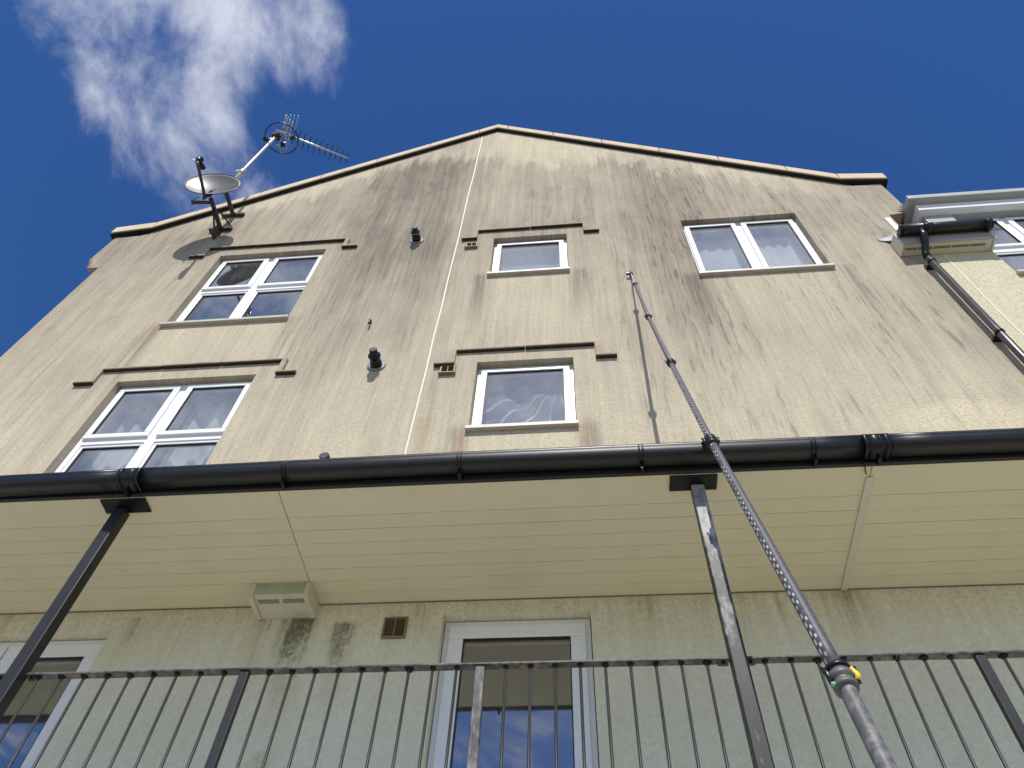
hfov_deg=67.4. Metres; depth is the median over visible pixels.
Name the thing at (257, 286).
window
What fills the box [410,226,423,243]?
flue terminal
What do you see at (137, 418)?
net curtain
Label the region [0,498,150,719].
canopy post
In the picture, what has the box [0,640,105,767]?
door
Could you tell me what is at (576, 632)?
door
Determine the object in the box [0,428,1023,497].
gutter
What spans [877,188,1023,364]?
neighbour house
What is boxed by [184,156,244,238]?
satellite dish
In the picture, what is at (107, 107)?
sky
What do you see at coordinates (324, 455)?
flue terminal
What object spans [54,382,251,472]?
window
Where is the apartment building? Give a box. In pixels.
[0,124,1023,767]
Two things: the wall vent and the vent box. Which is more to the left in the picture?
the vent box
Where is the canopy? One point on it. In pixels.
(929, 522)
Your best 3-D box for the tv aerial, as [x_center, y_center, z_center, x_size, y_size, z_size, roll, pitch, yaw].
[-3.116,-3.035,10.706,1.248,2.494,0.560,19,-57,-10]
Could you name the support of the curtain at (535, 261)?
attached to the apartment building
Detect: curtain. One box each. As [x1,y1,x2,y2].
[83,403,192,470]
[158,399,233,466]
[500,253,558,270]
[695,234,808,270]
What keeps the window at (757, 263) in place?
in the apartment building
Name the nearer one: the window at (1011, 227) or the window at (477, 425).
the window at (477, 425)
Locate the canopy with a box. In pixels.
[0,453,1023,614]
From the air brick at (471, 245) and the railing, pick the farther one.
the air brick at (471, 245)
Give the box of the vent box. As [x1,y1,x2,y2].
[247,582,318,619]
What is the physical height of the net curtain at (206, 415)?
1.530 m
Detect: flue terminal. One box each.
[319,452,329,458]
[367,347,385,371]
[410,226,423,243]
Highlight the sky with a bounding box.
[0,0,1023,356]
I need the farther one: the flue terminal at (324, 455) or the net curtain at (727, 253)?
the net curtain at (727, 253)
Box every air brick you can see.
[438,364,455,375]
[464,242,477,248]
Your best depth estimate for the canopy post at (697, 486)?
3.17 m
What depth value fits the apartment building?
6.18 m
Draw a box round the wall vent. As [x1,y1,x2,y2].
[380,616,408,638]
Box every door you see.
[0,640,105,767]
[427,619,598,767]
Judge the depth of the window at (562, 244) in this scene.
8.39 m
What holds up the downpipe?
attached to the neighbour house
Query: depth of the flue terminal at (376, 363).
6.59 m
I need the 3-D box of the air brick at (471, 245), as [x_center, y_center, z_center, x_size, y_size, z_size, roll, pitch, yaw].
[-0.452,-1.553,8.571,0.147,0.139,0.033,-3,-56,5]
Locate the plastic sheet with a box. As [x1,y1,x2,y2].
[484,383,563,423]
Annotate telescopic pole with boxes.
[626,270,897,767]
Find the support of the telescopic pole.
on the ground
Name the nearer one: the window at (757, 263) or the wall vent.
the wall vent
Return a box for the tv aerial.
[223,114,349,193]
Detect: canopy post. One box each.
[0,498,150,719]
[669,474,774,767]
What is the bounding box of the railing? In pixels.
[0,650,1023,767]
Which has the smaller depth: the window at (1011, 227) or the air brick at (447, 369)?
the air brick at (447, 369)
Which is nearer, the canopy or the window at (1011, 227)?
the canopy
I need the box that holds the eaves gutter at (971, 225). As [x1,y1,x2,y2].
[897,218,993,236]
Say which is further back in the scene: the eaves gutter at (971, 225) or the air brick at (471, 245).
the air brick at (471, 245)
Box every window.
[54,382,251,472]
[159,254,322,327]
[465,365,578,431]
[487,239,569,276]
[683,219,834,276]
[993,217,1023,274]
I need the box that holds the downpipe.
[917,228,1023,363]

